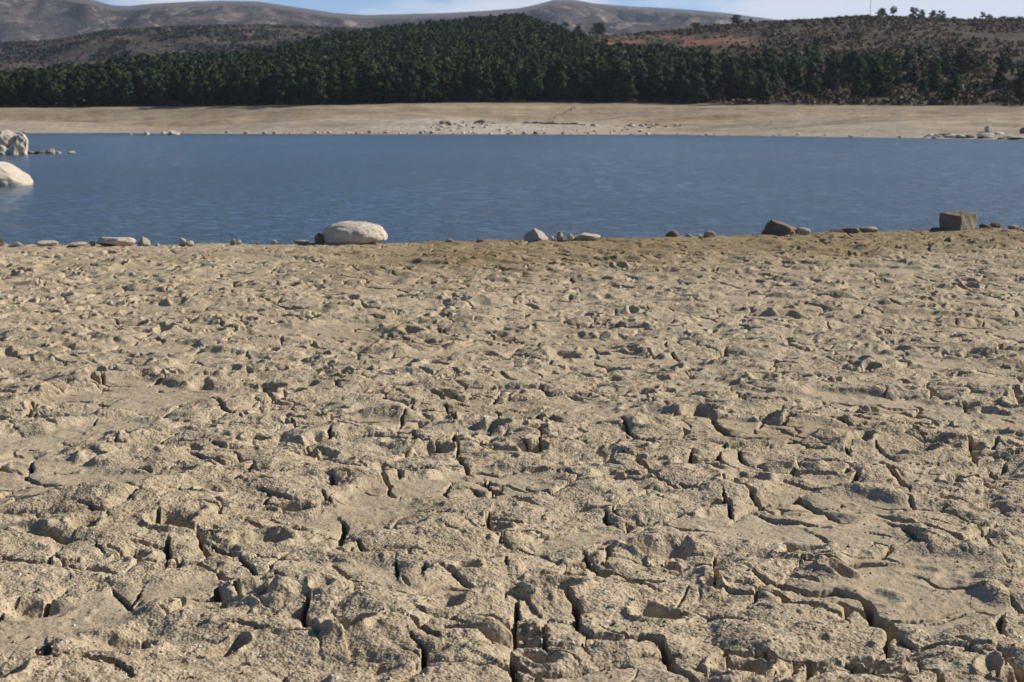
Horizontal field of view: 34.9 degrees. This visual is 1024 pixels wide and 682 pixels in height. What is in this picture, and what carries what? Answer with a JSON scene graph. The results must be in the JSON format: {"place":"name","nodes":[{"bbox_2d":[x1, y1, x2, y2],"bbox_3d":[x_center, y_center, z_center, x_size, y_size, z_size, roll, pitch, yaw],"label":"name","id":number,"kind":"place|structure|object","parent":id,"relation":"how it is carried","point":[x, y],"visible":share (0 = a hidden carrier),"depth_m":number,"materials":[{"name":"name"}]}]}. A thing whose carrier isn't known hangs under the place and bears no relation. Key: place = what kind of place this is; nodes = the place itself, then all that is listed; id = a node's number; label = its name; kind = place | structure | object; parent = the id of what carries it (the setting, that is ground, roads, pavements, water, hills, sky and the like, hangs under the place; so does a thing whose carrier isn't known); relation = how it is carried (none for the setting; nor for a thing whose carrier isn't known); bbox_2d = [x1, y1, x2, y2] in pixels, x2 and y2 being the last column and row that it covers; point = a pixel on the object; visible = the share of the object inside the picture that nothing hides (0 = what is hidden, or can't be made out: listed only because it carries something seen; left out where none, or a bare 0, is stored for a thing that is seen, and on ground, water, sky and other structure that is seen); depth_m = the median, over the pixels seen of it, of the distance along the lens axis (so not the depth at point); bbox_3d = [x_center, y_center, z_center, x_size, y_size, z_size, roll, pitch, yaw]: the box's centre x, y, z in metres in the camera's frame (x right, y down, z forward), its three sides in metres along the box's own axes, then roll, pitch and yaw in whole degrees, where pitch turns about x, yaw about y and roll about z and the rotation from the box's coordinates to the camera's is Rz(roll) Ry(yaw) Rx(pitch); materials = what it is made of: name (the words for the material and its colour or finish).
{"place":"outdoors","nodes":[
{"label":"outdoors","id":0,"kind":"place"},
{"bbox_2d":[0,28,347,70],"bbox_3d":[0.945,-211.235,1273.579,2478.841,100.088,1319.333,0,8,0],"label":"heath hill","id":1,"kind":"structure","parent":0,"point":[150,50],"depth_m":1046.94,"materials":[{"name":"plant"}]},
{"bbox_2d":[0,24,361,70],"bbox_3d":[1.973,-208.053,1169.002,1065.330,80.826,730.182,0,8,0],"label":"heather","id":2,"kind":"object","parent":1,"relation":"on","point":[146,47],"visible":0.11,"depth_m":1077.47,"materials":[{"name":"plant"}]},
{"bbox_2d":[0,23,369,70],"bbox_3d":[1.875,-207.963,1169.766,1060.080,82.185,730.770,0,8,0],"label":"heath scrub","id":3,"kind":"object","parent":1,"relation":"on","point":[125,43],"visible":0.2,"depth_m":1086.94,"materials":[{"name":"brown plant"}]},
{"bbox_2d":[0,0,775,41],"bbox_3d":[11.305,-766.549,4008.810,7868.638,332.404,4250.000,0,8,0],"label":"mountains","id":4,"kind":"structure","parent":0,"point":[28,20],"depth_m":2485.83,"materials":[{"name":"stone"}]},
{"bbox_2d":[0,227,1023,681],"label":"dry mud beach","id":5,"kind":"structure","parent":0,"point":[898,277],"depth_m":6.38,"materials":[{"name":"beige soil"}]},
{"bbox_2d":[97,237,135,245],"bbox_3d":[-4.239,-1.058,17.494,0.413,0.118,0.268,-2,8,-16],"label":"boulder","id":6,"kind":"object","parent":5,"relation":"on","point":[117,241],"visible":0.98,"depth_m":17.44,"materials":[{"name":"stone"}]},
{"bbox_2d":[322,221,387,244],"bbox_3d":[-1.685,-1.153,17.803,0.680,0.309,0.592,-6,10,-40],"label":"boulder","id":7,"kind":"object","parent":5,"relation":"on","point":[356,232],"visible":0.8,"depth_m":17.61,"materials":[{"name":"stone"}]},
{"bbox_2d":[523,228,547,241],"bbox_3d":[0.272,-1.169,18.211,0.254,0.175,0.215,5,9,35],"label":"stone","id":8,"kind":"object","parent":5,"relation":"on","point":[534,234],"visible":0.9,"depth_m":18.16,"materials":[{"name":"grey stone"}]},
{"bbox_2d":[574,233,600,240],"bbox_3d":[0.843,-1.173,18.429,0.354,0.086,0.239,6,10,37],"label":"stone","id":9,"kind":"object","parent":5,"relation":"on","point":[587,236],"visible":0.98,"depth_m":18.35,"materials":[{"name":"stone"}]},
{"bbox_2d":[761,219,797,234],"bbox_3d":[3.157,-1.316,19.173,0.419,0.238,0.369,5,9,30],"label":"boulder","id":10,"kind":"object","parent":5,"relation":"on","point":[772,227],"visible":0.82,"depth_m":19.05,"materials":[{"name":"grey stone"}]},
{"bbox_2d":[939,210,977,230],"bbox_3d":[5.522,-1.476,20.177,0.325,0.268,0.458,11,15,41],"label":"stone block","id":11,"kind":"object","parent":5,"relation":"on","point":[959,220],"depth_m":20.04,"materials":[{"name":"grey stone"}]},
{"bbox_2d":[0,133,1023,244],"bbox_3d":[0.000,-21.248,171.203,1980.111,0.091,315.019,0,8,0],"label":"lake water","id":12,"kind":"structure","parent":0,"point":[161,189],"depth_m":42.34,"materials":[{"name":"blue liquid"}]},
{"bbox_2d":[0,161,32,185],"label":"boulder","id":13,"kind":"object","parent":12,"relation":"in","point":[11,175],"visible":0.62,"depth_m":42.32,"materials":[{"name":"stone"}]},
{"bbox_2d":[15,132,27,154],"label":"boulder","id":14,"kind":"object","parent":12,"relation":"in","point":[21,142],"visible":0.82,"depth_m":84.09,"materials":[{"name":"stone"}]},
{"bbox_2d":[0,130,17,147],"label":"boulder","id":15,"kind":"object","parent":14,"relation":"on","point":[7,138],"visible":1,"depth_m":84.08,"materials":[{"name":"stone"}]},
{"bbox_2d":[0,102,1023,139],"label":"shore","id":16,"kind":"structure","parent":0,"point":[895,121],"depth_m":272.62,"materials":[{"name":"beige sand"}]},
{"bbox_2d":[85,70,104,106],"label":"pine tree","id":17,"kind":"object","parent":16,"relation":"on","point":[93,98],"visible":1,"depth_m":352.66,"materials":[{"name":"green plant"}]},
{"bbox_2d":[191,70,210,105],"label":"pine tree","id":18,"kind":"object","parent":16,"relation":"on","point":[202,96],"visible":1,"depth_m":341.51,"materials":[{"name":"green plant"}]},
{"bbox_2d":[686,72,708,103],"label":"pine tree","id":19,"kind":"object","parent":16,"relation":"on","point":[696,77],"visible":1,"depth_m":327.45,"materials":[{"name":"green plant"}]},
{"bbox_2d":[1011,64,1023,105],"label":"pine tree","id":20,"kind":"object","parent":16,"relation":"on","point":[1018,85],"visible":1,"depth_m":282.44,"materials":[{"name":"green plant"}]},
{"bbox_2d":[2,18,1023,107],"bbox_3d":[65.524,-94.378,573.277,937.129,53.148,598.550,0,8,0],"label":"hillside","id":21,"kind":"structure","parent":0,"point":[794,29],"depth_m":481.74,"materials":[{"name":"soil"}]},
{"bbox_2d":[3,77,20,107],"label":"pine tree","id":22,"kind":"object","parent":21,"relation":"on","point":[10,89],"visible":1,"depth_m":357.02,"materials":[{"name":"green plant"}]},
{"bbox_2d":[19,68,40,107],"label":"pine tree","id":23,"kind":"object","parent":21,"relation":"on","point":[31,75],"visible":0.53,"depth_m":359.95,"materials":[{"name":"green plant"}]},
{"bbox_2d":[25,80,41,107],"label":"pine tree","id":24,"kind":"object","parent":21,"relation":"on","point":[31,100],"visible":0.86,"depth_m":356.53,"materials":[{"name":"green plant"}]},
{"bbox_2d":[34,70,56,107],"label":"pine tree","id":25,"kind":"object","parent":21,"relation":"on","point":[48,91],"visible":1,"depth_m":353.56,"materials":[{"name":"green plant"}]},
{"bbox_2d":[47,71,60,107],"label":"pine tree","id":26,"kind":"object","parent":21,"relation":"on","point":[53,104],"visible":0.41,"depth_m":360.38,"materials":[{"name":"green plant"}]},
{"bbox_2d":[63,80,81,106],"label":"pine tree","id":27,"kind":"object","parent":21,"relation":"on","point":[70,90],"visible":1,"depth_m":354.30,"materials":[{"name":"green plant"}]},
{"bbox_2d":[65,70,89,106],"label":"pine tree","id":28,"kind":"object","parent":21,"relation":"on","point":[80,85],"visible":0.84,"depth_m":357.33,"materials":[{"name":"green plant"}]},
{"bbox_2d":[91,69,111,106],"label":"pine tree","id":29,"kind":"object","parent":21,"relation":"on","point":[101,80],"visible":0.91,"depth_m":353.66,"materials":[{"name":"green plant"}]},
{"bbox_2d":[105,80,120,106],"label":"pine tree","id":30,"kind":"object","parent":21,"relation":"on","point":[112,100],"visible":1,"depth_m":351.85,"materials":[{"name":"green plant"}]},
{"bbox_2d":[116,74,136,106],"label":"pine tree","id":31,"kind":"object","parent":21,"relation":"on","point":[124,96],"visible":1,"depth_m":350.40,"materials":[{"name":"green plant"}]},
{"bbox_2d":[132,68,146,105],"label":"pine tree","id":32,"kind":"object","parent":21,"relation":"on","point":[137,77],"visible":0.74,"depth_m":355.64,"materials":[{"name":"green plant"}]},
{"bbox_2d":[136,79,155,105],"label":"pine tree","id":33,"kind":"object","parent":21,"relation":"on","point":[144,97],"visible":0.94,"depth_m":352.98,"materials":[{"name":"green plant"}]},
{"bbox_2d":[143,68,161,105],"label":"pine tree","id":34,"kind":"object","parent":21,"relation":"on","point":[151,71],"visible":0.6,"depth_m":355.91,"materials":[{"name":"green plant"}]},
{"bbox_2d":[152,74,168,105],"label":"pine tree","id":35,"kind":"object","parent":21,"relation":"on","point":[159,94],"visible":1,"depth_m":350.15,"materials":[{"name":"green plant"}]},
{"bbox_2d":[170,76,183,105],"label":"pine tree","id":36,"kind":"object","parent":21,"relation":"on","point":[177,91],"visible":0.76,"depth_m":351.73,"materials":[{"name":"green plant"}]},
{"bbox_2d":[178,69,193,105],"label":"pine tree","id":37,"kind":"object","parent":21,"relation":"on","point":[187,95],"visible":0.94,"depth_m":346.93,"materials":[{"name":"green plant"}]},
{"bbox_2d":[201,66,222,104],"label":"pine tree","id":38,"kind":"object","parent":21,"relation":"on","point":[213,95],"visible":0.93,"depth_m":343.73,"materials":[{"name":"green plant"}]},
{"bbox_2d":[225,66,250,104],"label":"pine tree","id":39,"kind":"object","parent":21,"relation":"on","point":[237,88],"visible":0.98,"depth_m":341.47,"materials":[{"name":"green plant"}]},
{"bbox_2d":[243,75,261,104],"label":"pine tree","id":40,"kind":"object","parent":21,"relation":"on","point":[254,84],"visible":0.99,"depth_m":340.77,"materials":[{"name":"green plant"}]},
{"bbox_2d":[253,61,266,88],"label":"pine tree","id":41,"kind":"object","parent":21,"relation":"on","point":[259,71],"visible":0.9,"depth_m":344.79,"materials":[{"name":"green plant"}]},
{"bbox_2d":[254,75,267,103],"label":"pine tree","id":42,"kind":"object","parent":21,"relation":"on","point":[262,87],"visible":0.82,"depth_m":344.34,"materials":[{"name":"green plant"}]},
{"bbox_2d":[266,77,281,104],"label":"pine tree","id":43,"kind":"object","parent":21,"relation":"on","point":[271,99],"visible":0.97,"depth_m":337.99,"materials":[{"name":"green plant"}]},
{"bbox_2d":[267,67,288,104],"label":"pine tree","id":44,"kind":"object","parent":21,"relation":"on","point":[277,75],"visible":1,"depth_m":337.68,"materials":[{"name":"green plant"}]},
{"bbox_2d":[279,63,298,104],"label":"pine tree","id":45,"kind":"object","parent":21,"relation":"on","point":[286,85],"visible":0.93,"depth_m":339.02,"materials":[{"name":"green plant"}]},
{"bbox_2d":[296,66,311,104],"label":"pine tree","id":46,"kind":"object","parent":21,"relation":"on","point":[300,83],"visible":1,"depth_m":335.42,"materials":[{"name":"green plant"}]},
{"bbox_2d":[303,66,327,104],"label":"pine tree","id":47,"kind":"object","parent":21,"relation":"on","point":[315,93],"visible":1,"depth_m":333.52,"materials":[{"name":"green plant"}]},
{"bbox_2d":[326,73,343,103],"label":"pine tree","id":48,"kind":"object","parent":21,"relation":"on","point":[336,96],"visible":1,"depth_m":335.62,"materials":[{"name":"green plant"}]},
{"bbox_2d":[342,73,357,102],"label":"pine tree","id":49,"kind":"object","parent":21,"relation":"on","point":[350,95],"visible":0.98,"depth_m":339.61,"materials":[{"name":"green plant"}]},
{"bbox_2d":[358,63,380,103],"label":"pine tree","id":50,"kind":"object","parent":21,"relation":"on","point":[372,82],"visible":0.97,"depth_m":337.55,"materials":[{"name":"green plant"}]},
{"bbox_2d":[373,68,395,103],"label":"pine tree","id":51,"kind":"object","parent":21,"relation":"on","point":[386,87],"visible":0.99,"depth_m":336.32,"materials":[{"name":"green plant"}]},
{"bbox_2d":[390,69,401,102],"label":"pine tree","id":52,"kind":"object","parent":21,"relation":"on","point":[396,87],"visible":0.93,"depth_m":336.46,"materials":[{"name":"green plant"}]},
{"bbox_2d":[399,60,425,103],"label":"pine tree","id":53,"kind":"object","parent":21,"relation":"on","point":[410,76],"visible":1,"depth_m":330.64,"materials":[{"name":"green plant"}]},
{"bbox_2d":[415,63,442,102],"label":"pine tree","id":54,"kind":"object","parent":21,"relation":"on","point":[428,72],"visible":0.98,"depth_m":332.66,"materials":[{"name":"green plant"}]},
{"bbox_2d":[436,73,447,101],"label":"pine tree","id":55,"kind":"object","parent":21,"relation":"on","point":[442,84],"visible":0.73,"depth_m":338.39,"materials":[{"name":"green plant"}]},
{"bbox_2d":[437,62,454,100],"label":"pine tree","id":56,"kind":"object","parent":21,"relation":"on","point":[446,66],"visible":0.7,"depth_m":340.51,"materials":[{"name":"green plant"}]},
{"bbox_2d":[447,67,462,101],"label":"pine tree","id":57,"kind":"object","parent":21,"relation":"on","point":[458,91],"visible":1,"depth_m":339.78,"materials":[{"name":"green plant"}]},
{"bbox_2d":[463,63,476,101],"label":"pine tree","id":58,"kind":"object","parent":21,"relation":"on","point":[466,83],"visible":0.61,"depth_m":335.76,"materials":[{"name":"green plant"}]},
{"bbox_2d":[467,65,490,102],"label":"pine tree","id":59,"kind":"object","parent":21,"relation":"on","point":[474,91],"visible":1,"depth_m":331.96,"materials":[{"name":"green plant"}]},
{"bbox_2d":[477,68,494,101],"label":"pine tree","id":60,"kind":"object","parent":21,"relation":"on","point":[487,76],"visible":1,"depth_m":332.35,"materials":[{"name":"green plant"}]},
{"bbox_2d":[490,60,514,100],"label":"pine tree","id":61,"kind":"object","parent":21,"relation":"on","point":[502,94],"visible":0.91,"depth_m":337.69,"materials":[{"name":"green plant"}]},
{"bbox_2d":[1,12,1015,104],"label":"pine forest","id":62,"kind":"object","parent":21,"relation":"on","point":[503,36],"visible":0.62,"depth_m":429.57,"materials":[{"name":"green plant"}]},
{"bbox_2d":[506,57,521,98],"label":"pine tree","id":63,"kind":"object","parent":21,"relation":"on","point":[513,64],"visible":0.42,"depth_m":343.33,"materials":[{"name":"green plant"}]},
{"bbox_2d":[516,67,535,100],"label":"pine tree","id":64,"kind":"object","parent":21,"relation":"on","point":[527,82],"visible":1,"depth_m":336.05,"materials":[{"name":"green plant"}]},
{"bbox_2d":[524,64,542,100],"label":"pine tree","id":65,"kind":"object","parent":21,"relation":"on","point":[536,90],"visible":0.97,"depth_m":336.60,"materials":[{"name":"green plant"}]},
{"bbox_2d":[545,57,569,99],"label":"pine tree","id":66,"kind":"object","parent":21,"relation":"on","point":[555,73],"visible":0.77,"depth_m":339.25,"materials":[{"name":"green plant"}]},
{"bbox_2d":[553,74,566,100],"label":"pine tree","id":67,"kind":"object","parent":21,"relation":"on","point":[560,84],"visible":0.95,"depth_m":338.03,"materials":[{"name":"green plant"}]},
{"bbox_2d":[562,60,584,101],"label":"pine tree","id":68,"kind":"object","parent":21,"relation":"on","point":[571,89],"visible":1,"depth_m":335.05,"materials":[{"name":"green plant"}]},
{"bbox_2d":[588,59,608,101],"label":"pine tree","id":69,"kind":"object","parent":21,"relation":"on","point":[596,90],"visible":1,"depth_m":336.40,"materials":[{"name":"green plant"}]},
{"bbox_2d":[591,22,606,34],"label":"oak tree","id":70,"kind":"object","parent":21,"relation":"on","point":[599,28],"visible":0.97,"depth_m":700.95,"materials":[{"name":"green plant"}]},
{"bbox_2d":[608,60,635,101],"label":"pine tree","id":71,"kind":"object","parent":21,"relation":"on","point":[624,70],"visible":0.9,"depth_m":335.05,"materials":[{"name":"green plant"}]},
{"bbox_2d":[619,73,637,102],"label":"pine tree","id":72,"kind":"object","parent":21,"relation":"on","point":[629,85],"visible":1,"depth_m":332.78,"materials":[{"name":"green plant"}]},
{"bbox_2d":[631,60,649,98],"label":"pine tree","id":73,"kind":"object","parent":21,"relation":"on","point":[643,74],"visible":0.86,"depth_m":338.89,"materials":[{"name":"green plant"}]},
{"bbox_2d":[643,64,668,101],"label":"pine tree","id":74,"kind":"object","parent":21,"relation":"on","point":[655,92],"visible":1,"depth_m":337.24,"materials":[{"name":"green plant"}]},
{"bbox_2d":[660,62,673,98],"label":"pine tree","id":75,"kind":"object","parent":21,"relation":"on","point":[668,75],"visible":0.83,"depth_m":341.07,"materials":[{"name":"green plant"}]},
{"bbox_2d":[671,63,690,102],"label":"pine tree","id":76,"kind":"object","parent":21,"relation":"on","point":[676,82],"visible":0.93,"depth_m":333.69,"materials":[{"name":"green plant"}]},
{"bbox_2d":[689,57,704,77],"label":"pine tree","id":77,"kind":"object","parent":21,"relation":"on","point":[696,64],"visible":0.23,"depth_m":339.85,"materials":[{"name":"green plant"}]},
{"bbox_2d":[697,58,719,100],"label":"pine tree","id":78,"kind":"object","parent":21,"relation":"on","point":[708,64],"visible":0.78,"depth_m":331.28,"materials":[{"name":"green plant"}]},
{"bbox_2d":[712,58,724,89],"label":"pine tree","id":79,"kind":"object","parent":21,"relation":"on","point":[720,78],"visible":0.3,"depth_m":337.95,"materials":[{"name":"green plant"}]},
{"bbox_2d":[735,68,757,103],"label":"pine tree","id":80,"kind":"object","parent":21,"relation":"on","point":[748,74],"visible":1,"depth_m":322.50,"materials":[{"name":"green plant"}]},
{"bbox_2d":[750,57,769,89],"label":"pine tree","id":81,"kind":"object","parent":21,"relation":"on","point":[759,62],"visible":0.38,"depth_m":338.20,"materials":[{"name":"green plant"}]},
{"bbox_2d":[753,70,771,101],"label":"pine tree","id":82,"kind":"object","parent":21,"relation":"on","point":[765,93],"visible":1,"depth_m":321.84,"materials":[{"name":"green plant"}]},
{"bbox_2d":[764,58,780,90],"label":"pine tree","id":83,"kind":"object","parent":21,"relation":"on","point":[772,69],"visible":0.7,"depth_m":361.06,"materials":[{"name":"green plant"}]},
{"bbox_2d":[784,54,802,89],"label":"pine tree","id":84,"kind":"object","parent":21,"relation":"on","point":[791,84],"visible":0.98,"depth_m":352.70,"materials":[{"name":"green plant"}]},
{"bbox_2d":[576,15,1023,105],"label":"dry scrub","id":85,"kind":"object","parent":21,"relation":"on","point":[853,100],"visible":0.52,"depth_m":472.53,"materials":[{"name":"plant"}]},
{"bbox_2d":[802,62,822,97],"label":"pine tree","id":86,"kind":"object","parent":21,"relation":"on","point":[812,85],"visible":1,"depth_m":325.58,"materials":[{"name":"green plant"}]},
{"bbox_2d":[807,53,824,85],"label":"pine tree","id":87,"kind":"object","parent":21,"relation":"on","point":[818,65],"visible":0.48,"depth_m":351.42,"materials":[{"name":"green plant"}]},
{"bbox_2d":[625,14,1023,100],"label":"evergreen scrub","id":88,"kind":"object","parent":21,"relation":"on","point":[1009,88],"visible":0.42,"depth_m":464.61,"materials":[{"name":"green plant"}]},
{"bbox_2d":[822,55,842,89],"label":"pine tree","id":89,"kind":"object","parent":21,"relation":"on","point":[830,69],"visible":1,"depth_m":351.60,"materials":[{"name":"green plant"}]},
{"bbox_2d":[843,49,864,86],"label":"pine tree","id":90,"kind":"object","parent":21,"relation":"on","point":[851,63],"visible":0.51,"depth_m":349.34,"materials":[{"name":"green plant"}]},
{"bbox_2d":[849,56,870,96],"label":"pine tree","id":91,"kind":"object","parent":21,"relation":"on","point":[856,90],"visible":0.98,"depth_m":320.28,"materials":[{"name":"green plant"}]},
{"bbox_2d":[862,56,886,96],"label":"pine tree","id":92,"kind":"object","parent":21,"relation":"on","point":[876,67],"visible":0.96,"depth_m":322.48,"materials":[{"name":"green plant"}]},
{"bbox_2d":[872,63,894,93],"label":"pine tree","id":93,"kind":"object","parent":21,"relation":"on","point":[889,79],"visible":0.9,"depth_m":323.76,"materials":[{"name":"green plant"}]},
{"bbox_2d":[888,59,904,88],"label":"pine tree","id":94,"kind":"object","parent":21,"relation":"on","point":[895,82],"visible":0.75,"depth_m":346.17,"materials":[{"name":"green plant"}]},
{"bbox_2d":[901,47,915,85],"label":"pine tree","id":95,"kind":"object","parent":21,"relation":"on","point":[907,58],"visible":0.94,"depth_m":347.81,"materials":[{"name":"green plant"}]},
{"bbox_2d":[909,61,920,85],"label":"pine tree","id":96,"kind":"object","parent":21,"relation":"on","point":[915,79],"visible":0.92,"depth_m":345.68,"materials":[{"name":"green plant"}]},
{"bbox_2d":[918,70,927,102],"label":"pine tree","id":97,"kind":"object","parent":21,"relation":"on","point":[922,86],"visible":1,"depth_m":300.72,"materials":[{"name":"green plant"}]},
{"bbox_2d":[927,56,944,93],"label":"pine tree","id":98,"kind":"object","parent":21,"relation":"on","point":[934,83],"visible":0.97,"depth_m":324.51,"materials":[{"name":"green plant"}]},
{"bbox_2d":[937,48,952,77],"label":"pine tree","id":99,"kind":"object","parent":21,"relation":"on","point":[945,69],"visible":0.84,"depth_m":371.00,"materials":[{"name":"green plant"}]},
{"bbox_2d":[943,67,960,100],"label":"pine tree","id":100,"kind":"object","parent":21,"relation":"on","point":[950,93],"visible":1,"depth_m":298.50,"materials":[{"name":"green plant"}]},
{"bbox_2d":[992,52,1008,84],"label":"pine tree","id":101,"kind":"object","parent":21,"relation":"on","point":[998,77],"visible":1,"depth_m":332.44,"materials":[{"name":"green plant"}]},
{"bbox_2d":[94,0,1023,19],"label":"sky","id":102,"kind":"structure","parent":0,"point":[770,9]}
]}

